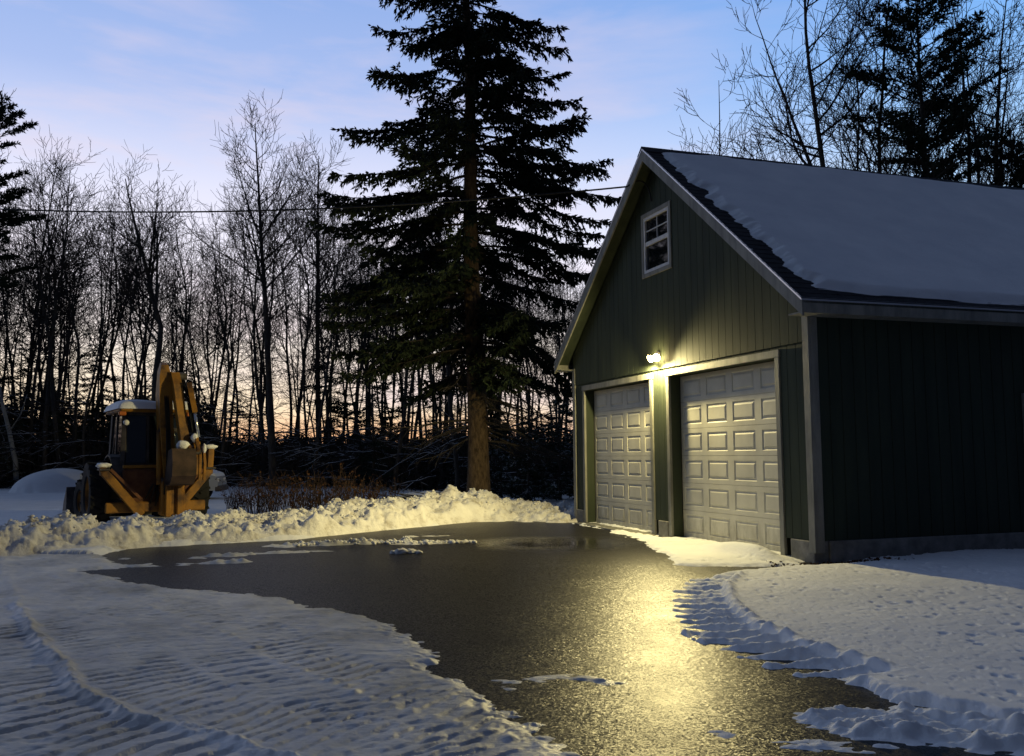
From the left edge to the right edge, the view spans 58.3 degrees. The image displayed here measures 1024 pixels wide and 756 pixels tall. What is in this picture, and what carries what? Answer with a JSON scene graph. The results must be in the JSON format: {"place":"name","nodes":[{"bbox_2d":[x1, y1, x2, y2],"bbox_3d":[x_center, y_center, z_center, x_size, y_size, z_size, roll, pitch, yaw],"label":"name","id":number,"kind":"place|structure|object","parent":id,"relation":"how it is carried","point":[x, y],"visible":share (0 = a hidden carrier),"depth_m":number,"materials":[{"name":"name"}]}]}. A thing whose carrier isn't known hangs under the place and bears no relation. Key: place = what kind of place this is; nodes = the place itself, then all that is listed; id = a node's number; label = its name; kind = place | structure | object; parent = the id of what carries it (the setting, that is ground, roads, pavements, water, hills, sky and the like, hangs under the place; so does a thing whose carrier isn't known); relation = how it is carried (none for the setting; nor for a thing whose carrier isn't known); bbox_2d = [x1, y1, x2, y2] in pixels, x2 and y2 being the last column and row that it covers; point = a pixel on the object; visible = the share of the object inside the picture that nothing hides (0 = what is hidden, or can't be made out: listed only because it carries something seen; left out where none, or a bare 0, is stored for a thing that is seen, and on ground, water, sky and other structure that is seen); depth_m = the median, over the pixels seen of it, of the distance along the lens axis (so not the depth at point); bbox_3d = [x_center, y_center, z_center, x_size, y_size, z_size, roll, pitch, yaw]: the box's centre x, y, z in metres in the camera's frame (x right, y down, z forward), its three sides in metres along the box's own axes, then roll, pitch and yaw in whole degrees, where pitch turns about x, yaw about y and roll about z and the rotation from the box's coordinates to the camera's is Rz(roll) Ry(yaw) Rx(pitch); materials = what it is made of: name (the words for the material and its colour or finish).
{"place":"outdoors","nodes":[
{"label":"outdoors","id":0,"kind":"place"},
{"bbox_2d":[0,447,566,492],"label":"ground","id":1,"kind":"structure","parent":0,"point":[463,490],"depth_m":36.98,"materials":[{"name":"white snow"}]},
{"bbox_2d":[0,385,26,484],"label":"leaning trunk","id":2,"kind":"object","parent":1,"relation":"on","point":[14,458],"visible":0.85,"depth_m":43.89,"materials":[{"name":"brown plant"}]},
{"bbox_2d":[0,91,49,438],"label":"pine tree","id":3,"kind":"object","parent":1,"relation":"on","point":[8,196],"visible":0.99,"depth_m":43.30,"materials":[{"name":"green plant"}]},
{"bbox_2d":[1,226,82,432],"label":"bare tree","id":4,"kind":"object","parent":1,"relation":"on","point":[27,379],"visible":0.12,"depth_m":52.48,"materials":[{"name":"brown plant"}]},
{"bbox_2d":[0,140,101,454],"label":"bare tree","id":5,"kind":"object","parent":1,"relation":"on","point":[42,235],"visible":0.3,"depth_m":57.60,"materials":[{"name":"brown plant"}]},
{"bbox_2d":[0,156,104,468],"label":"bare tree","id":6,"kind":"object","parent":1,"relation":"on","point":[34,379],"visible":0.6,"depth_m":46.64,"materials":[{"name":"brown plant"}]},
{"bbox_2d":[0,128,108,467],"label":"bare tree","id":7,"kind":"object","parent":1,"relation":"on","point":[51,384],"visible":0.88,"depth_m":45.06,"materials":[{"name":"brown plant"}]},
{"bbox_2d":[1,197,107,476],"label":"bare tree","id":8,"kind":"object","parent":1,"relation":"on","point":[33,345],"visible":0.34,"depth_m":50.66,"materials":[{"name":"grey plant"}]},
{"bbox_2d":[1,212,107,469],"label":"bare tree","id":9,"kind":"object","parent":1,"relation":"on","point":[60,345],"visible":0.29,"depth_m":50.08,"materials":[{"name":"grey plant"}]},
{"bbox_2d":[0,137,139,470],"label":"bare tree","id":10,"kind":"object","parent":1,"relation":"on","point":[46,413],"visible":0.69,"depth_m":46.23,"materials":[{"name":"grey plant"}]},
{"bbox_2d":[23,197,155,472],"bbox_3d":[-20.380,-1.496,44.707,5.538,14.932,5.668,1,-3,0],"label":"bare tree","id":11,"kind":"object","parent":1,"relation":"on","point":[90,390],"visible":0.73,"depth_m":44.31,"materials":[{"name":"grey plant"}]},
{"bbox_2d":[59,210,159,439],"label":"bare tree","id":12,"kind":"object","parent":1,"relation":"on","point":[101,380],"visible":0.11,"depth_m":63.12,"materials":[{"name":"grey plant"}]},
{"bbox_2d":[81,213,173,397],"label":"bare tree","id":13,"kind":"object","parent":1,"relation":"on","point":[141,339],"visible":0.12,"depth_m":55.72,"materials":[{"name":"grey plant"}]},
{"bbox_2d":[78,140,191,400],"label":"bare tree","id":14,"kind":"object","parent":1,"relation":"on","point":[153,298],"visible":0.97,"depth_m":39.22,"materials":[{"name":"brown plant"}]},
{"bbox_2d":[93,216,184,416],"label":"bare tree","id":15,"kind":"object","parent":1,"relation":"on","point":[143,326],"visible":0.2,"depth_m":56.51,"materials":[{"name":"grey plant"}]},
{"bbox_2d":[86,196,202,447],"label":"bare tree","id":16,"kind":"object","parent":1,"relation":"on","point":[132,340],"visible":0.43,"depth_m":46.33,"materials":[{"name":"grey plant"}]},
{"bbox_2d":[90,159,213,434],"bbox_3d":[-17.421,-2.742,45.151,5.780,16.179,5.638,1,-7,-17],"label":"bare tree","id":17,"kind":"object","parent":1,"relation":"on","point":[138,373],"visible":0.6,"depth_m":44.80,"materials":[{"name":"grey plant"}]},
{"bbox_2d":[128,254,204,400],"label":"bare tree","id":18,"kind":"object","parent":1,"relation":"on","point":[167,325],"visible":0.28,"depth_m":54.11,"materials":[{"name":"grey plant"}]},
{"bbox_2d":[123,230,231,435],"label":"bare tree","id":19,"kind":"object","parent":1,"relation":"on","point":[172,332],"visible":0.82,"depth_m":44.61,"materials":[{"name":"grey plant"}]},
{"bbox_2d":[136,182,221,402],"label":"bare tree","id":20,"kind":"object","parent":1,"relation":"on","point":[179,253],"visible":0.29,"depth_m":77.98,"materials":[{"name":"grey plant"}]},
{"bbox_2d":[144,253,224,428],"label":"bare tree","id":21,"kind":"object","parent":1,"relation":"on","point":[182,335],"visible":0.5,"depth_m":45.69,"materials":[{"name":"grey plant"}]},
{"bbox_2d":[158,232,252,459],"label":"bare tree","id":22,"kind":"object","parent":1,"relation":"on","point":[185,367],"visible":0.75,"depth_m":44.73,"materials":[{"name":"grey plant"}]},
{"bbox_2d":[175,236,253,463],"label":"bare tree","id":23,"kind":"object","parent":1,"relation":"on","point":[210,382],"visible":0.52,"depth_m":46.98,"materials":[{"name":"grey plant"}]},
{"bbox_2d":[187,318,245,443],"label":"bare tree","id":24,"kind":"object","parent":1,"relation":"on","point":[216,373],"visible":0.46,"depth_m":48.93,"materials":[{"name":"grey plant"}]},
{"bbox_2d":[176,223,279,448],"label":"bare tree","id":25,"kind":"object","parent":1,"relation":"on","point":[230,335],"visible":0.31,"depth_m":57.91,"materials":[{"name":"grey plant"}]},
{"bbox_2d":[189,235,276,456],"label":"bare tree","id":26,"kind":"object","parent":1,"relation":"on","point":[237,353],"visible":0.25,"depth_m":53.57,"materials":[{"name":"grey plant"}]},
{"bbox_2d":[182,202,293,471],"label":"bare tree","id":27,"kind":"object","parent":1,"relation":"on","point":[228,370],"visible":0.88,"depth_m":44.00,"materials":[{"name":"grey plant"}]},
{"bbox_2d":[140,88,347,488],"bbox_3d":[-10.781,-3.861,39.852,8.036,17.810,6.421,-3,-5,25],"label":"bare tree","id":28,"kind":"object","parent":1,"relation":"on","point":[270,405],"visible":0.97,"depth_m":40.28,"materials":[{"name":"brown plant"}]},
{"bbox_2d":[195,171,302,447],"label":"bare tree","id":29,"kind":"object","parent":1,"relation":"on","point":[259,348],"visible":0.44,"depth_m":51.37,"materials":[{"name":"grey plant"}]},
{"bbox_2d":[217,236,303,477],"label":"bare tree","id":30,"kind":"object","parent":1,"relation":"on","point":[261,391],"visible":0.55,"depth_m":44.24,"materials":[{"name":"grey plant"}]},
{"bbox_2d":[213,170,308,486],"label":"bare tree","id":31,"kind":"object","parent":1,"relation":"on","point":[256,374],"visible":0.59,"depth_m":41.77,"materials":[{"name":"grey plant"}]},
{"bbox_2d":[221,183,331,464],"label":"bare tree","id":32,"kind":"object","parent":1,"relation":"on","point":[264,407],"visible":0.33,"depth_m":50.11,"materials":[{"name":"grey plant"}]},
{"bbox_2d":[235,184,333,454],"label":"bare tree","id":33,"kind":"object","parent":1,"relation":"on","point":[290,393],"visible":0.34,"depth_m":53.46,"materials":[{"name":"grey plant"}]},
{"bbox_2d":[0,384,572,491],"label":"snowy boughs","id":34,"kind":"object","parent":1,"relation":"on","point":[391,444],"visible":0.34,"depth_m":40.68,"materials":[{"name":"brown plant"}]},
{"bbox_2d":[0,373,573,495],"bbox_3d":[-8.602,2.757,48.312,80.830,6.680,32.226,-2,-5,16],"label":"undergrowth","id":35,"kind":"object","parent":1,"relation":"on","point":[387,478],"visible":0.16,"depth_m":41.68,"materials":[{"name":"brown plant"}]},
{"bbox_2d":[257,273,324,453],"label":"bare tree","id":36,"kind":"object","parent":1,"relation":"on","point":[274,351],"visible":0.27,"depth_m":58.50,"materials":[{"name":"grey plant"}]},
{"bbox_2d":[254,173,345,449],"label":"bare tree","id":37,"kind":"object","parent":1,"relation":"on","point":[308,404],"visible":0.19,"depth_m":67.65,"materials":[{"name":"grey plant"}]},
{"bbox_2d":[249,203,357,484],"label":"bare tree","id":38,"kind":"object","parent":1,"relation":"on","point":[303,379],"visible":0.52,"depth_m":41.47,"materials":[{"name":"grey plant"}]},
{"bbox_2d":[275,296,331,452],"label":"bare tree","id":39,"kind":"object","parent":1,"relation":"on","point":[300,391],"visible":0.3,"depth_m":55.61,"materials":[{"name":"grey plant"}]},
{"bbox_2d":[274,291,348,462],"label":"bare tree","id":40,"kind":"object","parent":1,"relation":"on","point":[306,349],"visible":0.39,"depth_m":52.39,"materials":[{"name":"grey plant"}]},
{"bbox_2d":[268,206,368,488],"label":"bare tree","id":41,"kind":"object","parent":1,"relation":"on","point":[320,416],"visible":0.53,"depth_m":39.25,"materials":[{"name":"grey plant"}]},
{"bbox_2d":[274,206,375,486],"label":"bare tree","id":42,"kind":"object","parent":1,"relation":"on","point":[327,409],"visible":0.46,"depth_m":40.89,"materials":[{"name":"grey plant"}]},
{"bbox_2d":[264,130,392,484],"bbox_3d":[-8.668,-3.337,44.200,6.142,17.035,7.686,-2,-5,17],"label":"bare tree","id":43,"kind":"object","parent":1,"relation":"on","point":[317,396],"visible":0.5,"depth_m":43.85,"materials":[{"name":"grey plant"}]},
{"bbox_2d":[298,338,367,485],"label":"hemlock tree","id":44,"kind":"object","parent":1,"relation":"on","point":[331,409],"visible":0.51,"depth_m":41.91,"materials":[{"name":"green plant"}]},
{"bbox_2d":[298,217,389,486],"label":"bare tree","id":45,"kind":"object","parent":1,"relation":"on","point":[364,343],"visible":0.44,"depth_m":38.86,"materials":[{"name":"grey plant"}]},
{"bbox_2d":[306,234,383,454],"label":"bare tree","id":46,"kind":"object","parent":1,"relation":"on","point":[356,407],"visible":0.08,"depth_m":45.44,"materials":[{"name":"grey plant"}]},
{"bbox_2d":[310,255,401,484],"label":"bare tree","id":47,"kind":"object","parent":1,"relation":"on","point":[360,385],"visible":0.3,"depth_m":40.63,"materials":[{"name":"grey plant"}]},
{"bbox_2d":[325,329,412,489],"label":"hemlock tree","id":48,"kind":"object","parent":1,"relation":"on","point":[371,456],"visible":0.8,"depth_m":36.87,"materials":[{"name":"green plant"}]},
{"bbox_2d":[347,236,417,473],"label":"bare tree","id":49,"kind":"object","parent":1,"relation":"on","point":[394,383],"visible":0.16,"depth_m":41.81,"materials":[{"name":"grey plant"}]},
{"bbox_2d":[378,372,424,475],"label":"hemlock tree","id":50,"kind":"object","parent":1,"relation":"on","point":[402,391],"visible":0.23,"depth_m":39.97,"materials":[{"name":"green plant"}]},
{"bbox_2d":[345,161,461,466],"bbox_3d":[-4.296,-2.720,40.535,5.793,15.133,5.413,-3,-6,7],"label":"bare tree","id":51,"kind":"object","parent":1,"relation":"on","point":[419,405],"visible":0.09,"depth_m":40.02,"materials":[{"name":"grey plant"}]},
{"bbox_2d":[367,183,461,488],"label":"bare tree","id":52,"kind":"object","parent":1,"relation":"on","point":[408,421],"visible":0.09,"depth_m":38.25,"materials":[{"name":"grey plant"}]},
{"bbox_2d":[371,146,491,490],"bbox_3d":[-3.400,-2.417,37.299,5.857,14.368,4.532,4,-9,-22],"label":"bare tree","id":53,"kind":"object","parent":1,"relation":"on","point":[399,449],"visible":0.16,"depth_m":36.44,"materials":[{"name":"grey plant"}]},
{"bbox_2d":[407,294,467,490],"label":"bare tree","id":54,"kind":"object","parent":1,"relation":"on","point":[431,378],"visible":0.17,"depth_m":35.86,"materials":[{"name":"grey plant"}]},
{"bbox_2d":[0,468,1023,755],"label":"snow","id":55,"kind":"structure","parent":1,"relation":"on","point":[938,638],"depth_m":7.59,"materials":[{"name":"white snow"}]},
{"bbox_2d":[0,248,41,458],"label":"bare tree","id":56,"kind":"object","parent":55,"relation":"on","point":[6,349],"visible":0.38,"depth_m":50.18,"materials":[{"name":"grey plant"}]},
{"bbox_2d":[0,334,62,473],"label":"hemlock tree","id":57,"kind":"object","parent":55,"relation":"on","point":[22,373],"visible":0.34,"depth_m":49.02,"materials":[{"name":"green plant"}]},
{"bbox_2d":[0,228,75,447],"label":"bare tree","id":58,"kind":"object","parent":55,"relation":"on","point":[45,354],"visible":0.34,"depth_m":51.32,"materials":[{"name":"grey plant"}]},
{"bbox_2d":[0,166,103,469],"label":"bare tree","id":59,"kind":"object","parent":55,"relation":"on","point":[26,317],"visible":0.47,"depth_m":49.56,"materials":[{"name":"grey plant"}]},
{"bbox_2d":[22,185,122,468],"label":"bare tree","id":60,"kind":"object","parent":55,"relation":"on","point":[61,372],"visible":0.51,"depth_m":48.18,"materials":[{"name":"grey plant"}]},
{"bbox_2d":[23,181,144,467],"bbox_3d":[-21.839,-2.504,46.226,6.101,15.938,5.701,-4,-5,22],"label":"bare tree","id":61,"kind":"object","parent":55,"relation":"on","point":[77,348],"visible":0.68,"depth_m":46.62,"materials":[{"name":"grey plant"}]},
{"bbox_2d":[64,328,123,463],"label":"hemlock tree","id":62,"kind":"object","parent":55,"relation":"on","point":[105,376],"visible":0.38,"depth_m":50.07,"materials":[{"name":"green plant"}]},
{"bbox_2d":[67,181,152,428],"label":"bare tree","id":63,"kind":"object","parent":55,"relation":"on","point":[112,373],"visible":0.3,"depth_m":54.59,"materials":[{"name":"brown plant"}]},
{"bbox_2d":[44,198,179,442],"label":"bare tree","id":64,"kind":"object","parent":55,"relation":"on","point":[94,391],"visible":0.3,"depth_m":54.06,"materials":[{"name":"grey plant"}]},
{"bbox_2d":[65,186,174,457],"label":"bare tree","id":65,"kind":"object","parent":55,"relation":"on","point":[109,358],"visible":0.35,"depth_m":52.89,"materials":[{"name":"brown plant"}]},
{"bbox_2d":[80,469,228,496],"bbox_3d":[-11.644,3.236,30.141,4.280,1.630,1.820,0,-5,-8],"label":"parked car","id":66,"kind":"object","parent":55,"relation":"on","point":[215,485],"visible":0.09,"depth_m":29.75,"materials":[{"name":"grey paint"}]},
{"bbox_2d":[177,209,261,454],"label":"bare tree","id":67,"kind":"object","parent":55,"relation":"on","point":[220,370],"visible":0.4,"depth_m":50.62,"materials":[{"name":"brown plant"}]},
{"bbox_2d":[221,475,274,512],"bbox_3d":[-6.280,2.870,22.488,1.246,1.028,1.437,-2,-5,15],"label":"shrub","id":68,"kind":"object","parent":55,"relation":"on","point":[241,503],"visible":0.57,"depth_m":22.33,"materials":[{"name":"brown plant"}]},
{"bbox_2d":[237,470,294,514],"bbox_3d":[-5.876,2.755,21.884,1.415,1.150,1.708,1,-5,-22],"label":"shrub","id":69,"kind":"object","parent":55,"relation":"on","point":[261,504],"visible":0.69,"depth_m":21.68,"materials":[{"name":"brown plant"}]},
{"bbox_2d":[248,471,321,512],"bbox_3d":[-5.324,2.709,21.389,1.708,1.150,1.415,0,-5,-7],"label":"shrub","id":70,"kind":"object","parent":55,"relation":"on","point":[270,502],"visible":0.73,"depth_m":21.29,"materials":[{"name":"brown plant"}]},
{"bbox_2d":[305,0,621,491],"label":"spruce tree","id":71,"kind":"object","parent":55,"relation":"on","point":[481,384],"visible":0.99,"depth_m":23.88,"materials":[{"name":"green plant"}]},
{"bbox_2d":[483,224,559,492],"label":"bare tree","id":72,"kind":"object","parent":1,"relation":"on","point":[520,307],"visible":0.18,"depth_m":31.52,"materials":[{"name":"grey plant"}]},
{"bbox_2d":[498,275,560,485],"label":"bare tree","id":73,"kind":"object","parent":1,"relation":"on","point":[528,400],"visible":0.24,"depth_m":33.42,"materials":[{"name":"grey plant"}]},
{"bbox_2d":[499,413,567,501],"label":"young conifer","id":74,"kind":"object","parent":1,"relation":"on","point":[533,476],"visible":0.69,"depth_m":26.32,"materials":[{"name":"green plant"}]},
{"bbox_2d":[522,399,573,499],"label":"young conifer","id":75,"kind":"object","parent":1,"relation":"on","point":[563,451],"visible":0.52,"depth_m":27.35,"materials":[{"name":"green plant"}]},
{"bbox_2d":[538,231,590,449],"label":"bare tree","id":76,"kind":"object","parent":1,"relation":"on","point":[567,293],"visible":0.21,"depth_m":42.92,"materials":[{"name":"grey plant"}]},
{"bbox_2d":[674,47,780,158],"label":"bare tree","id":77,"kind":"object","parent":1,"relation":"on","point":[684,97],"visible":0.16,"depth_m":46.11,"materials":[{"name":"brown plant"}]},
{"bbox_2d":[554,146,1023,562],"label":"garage","id":78,"kind":"structure","parent":1,"relation":"on","point":[834,373],"depth_m":13.76,"materials":[{"name":"green wood"}]},
{"bbox_2d":[0,180,651,212],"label":"overhead cable","id":79,"kind":"object","parent":78,"relation":"attached to","point":[332,207],"visible":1,"depth_m":17.82,"materials":[{"name":"black plastic"}]},
{"bbox_2d":[593,382,651,530],"bbox_3d":[2.237,1.522,17.918,0.062,2.752,2.975,1,-5,-19],"label":"garage door","id":80,"kind":"structure","parent":78,"relation":"in","point":[619,456],"depth_m":18.02,"materials":[{"name":"paint"}]},
{"bbox_2d":[641,200,671,278],"bbox_3d":[2.604,-2.444,16.387,0.108,1.180,1.110,1,-5,-19],"label":"gable window","id":81,"kind":"structure","parent":78,"relation":"in","point":[656,231],"depth_m":16.40,"materials":[{"name":"paint"}]},
{"bbox_2d":[679,360,779,551],"bbox_3d":[3.440,1.215,14.370,0.062,2.752,3.103,1,-5,-19],"label":"garage door","id":82,"kind":"structure","parent":78,"relation":"in","point":[733,397],"depth_m":14.36,"materials":[{"name":"paint"}]},
{"bbox_2d":[799,46,930,175],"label":"bare tree","id":83,"kind":"object","parent":1,"relation":"on","point":[848,122],"visible":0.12,"depth_m":38.77,"materials":[{"name":"brown plant"}]},
{"bbox_2d":[710,0,1023,179],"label":"bare tree","id":84,"kind":"object","parent":1,"relation":"on","point":[800,142],"visible":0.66,"depth_m":30.69,"materials":[{"name":"brown plant"}]},
{"bbox_2d":[782,0,1023,182],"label":"bare tree","id":85,"kind":"object","parent":1,"relation":"on","point":[857,155],"visible":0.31,"depth_m":30.89,"materials":[{"name":"brown plant"}]},
{"bbox_2d":[836,0,1010,180],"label":"pine tree","id":86,"kind":"object","parent":1,"relation":"on","point":[912,134],"visible":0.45,"depth_m":28.19,"materials":[{"name":"green plant"}]},
{"bbox_2d":[904,0,1023,186],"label":"bare tree","id":87,"kind":"object","parent":1,"relation":"on","point":[1010,18],"visible":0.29,"depth_m":33.36,"materials":[{"name":"brown plant"}]},
{"bbox_2d":[0,0,1023,443],"label":"sky","id":88,"kind":"structure","parent":0,"point":[156,76],"materials":[{"name":"blue"}]},
{"bbox_2d":[79,521,1013,755],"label":"driveway","id":89,"kind":"structure","parent":0,"point":[513,600],"depth_m":8.04,"materials":[{"name":"black asphalt"}]},
{"bbox_2d":[63,363,217,521],"bbox_3d":[-8.273,1.535,20.326,2.392,3.386,5.730,3,-6,-32],"label":"backhoe","id":90,"kind":"object","parent":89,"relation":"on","point":[154,463],"visible":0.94,"depth_m":18.61,"materials":[{"name":"yellow metal"}]},
{"bbox_2d":[125,416,178,462],"bbox_3d":[-7.439,1.271,19.063,1.120,0.970,0.068,3,-6,-32],"label":"rear window","id":91,"kind":"structure","parent":90,"relation":"in","point":[136,428],"depth_m":18.92,"materials":[{"name":"black glass"}]},
{"bbox_2d":[272,470,329,509],"bbox_3d":[-4.852,2.695,21.163,1.384,1.142,1.596,2,-5,-28],"label":"shrub","id":92,"kind":"object","parent":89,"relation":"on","point":[296,498],"visible":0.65,"depth_m":20.99,"materials":[{"name":"brown plant"}]},
{"bbox_2d":[0,535,626,755],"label":"packed snow","id":93,"kind":"structure","parent":89,"relation":"on","point":[96,665],"depth_m":6.10,"materials":[{"name":"white snow"}]},
{"bbox_2d":[279,462,358,508],"bbox_3d":[-4.364,2.621,21.492,1.993,1.342,1.651,-3,-5,24],"label":"shrub","id":94,"kind":"object","parent":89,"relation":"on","point":[320,486],"visible":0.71,"depth_m":21.36,"materials":[{"name":"brown plant"}]},
{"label":"snow yard","id":95,"kind":"structure","parent":0,"visible":0},
{"bbox_2d":[0,484,576,555],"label":"snow bank","id":96,"kind":"structure","parent":95,"relation":"on","point":[131,532],"depth_m":16.73,"materials":[{"name":"white snow"}]},
{"bbox_2d":[0,485,571,546],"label":"snow clods","id":97,"kind":"object","parent":96,"relation":"on","point":[235,520],"visible":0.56,"depth_m":16.72,"materials":[{"name":"white snow"}]},
{"bbox_2d":[368,145,492,491],"bbox_3d":[-2.834,-2.788,33.053,4.499,14.262,5.814,-3,-5,42],"label":"bare tree","id":98,"kind":"object","parent":95,"relation":"on","point":[456,467],"visible":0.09,"depth_m":33.30,"materials":[{"name":"grey plant"}]},
{"bbox_2d":[806,0,1023,186],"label":"bare tree","id":99,"kind":"object","parent":95,"relation":"on","point":[985,93],"visible":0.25,"depth_m":30.70,"materials":[{"name":"brown plant"}]},
{"bbox_2d":[971,124,1023,187],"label":"pine tree","id":100,"kind":"object","parent":95,"relation":"on","point":[1015,164],"visible":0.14,"depth_m":30.38,"materials":[{"name":"green plant"}]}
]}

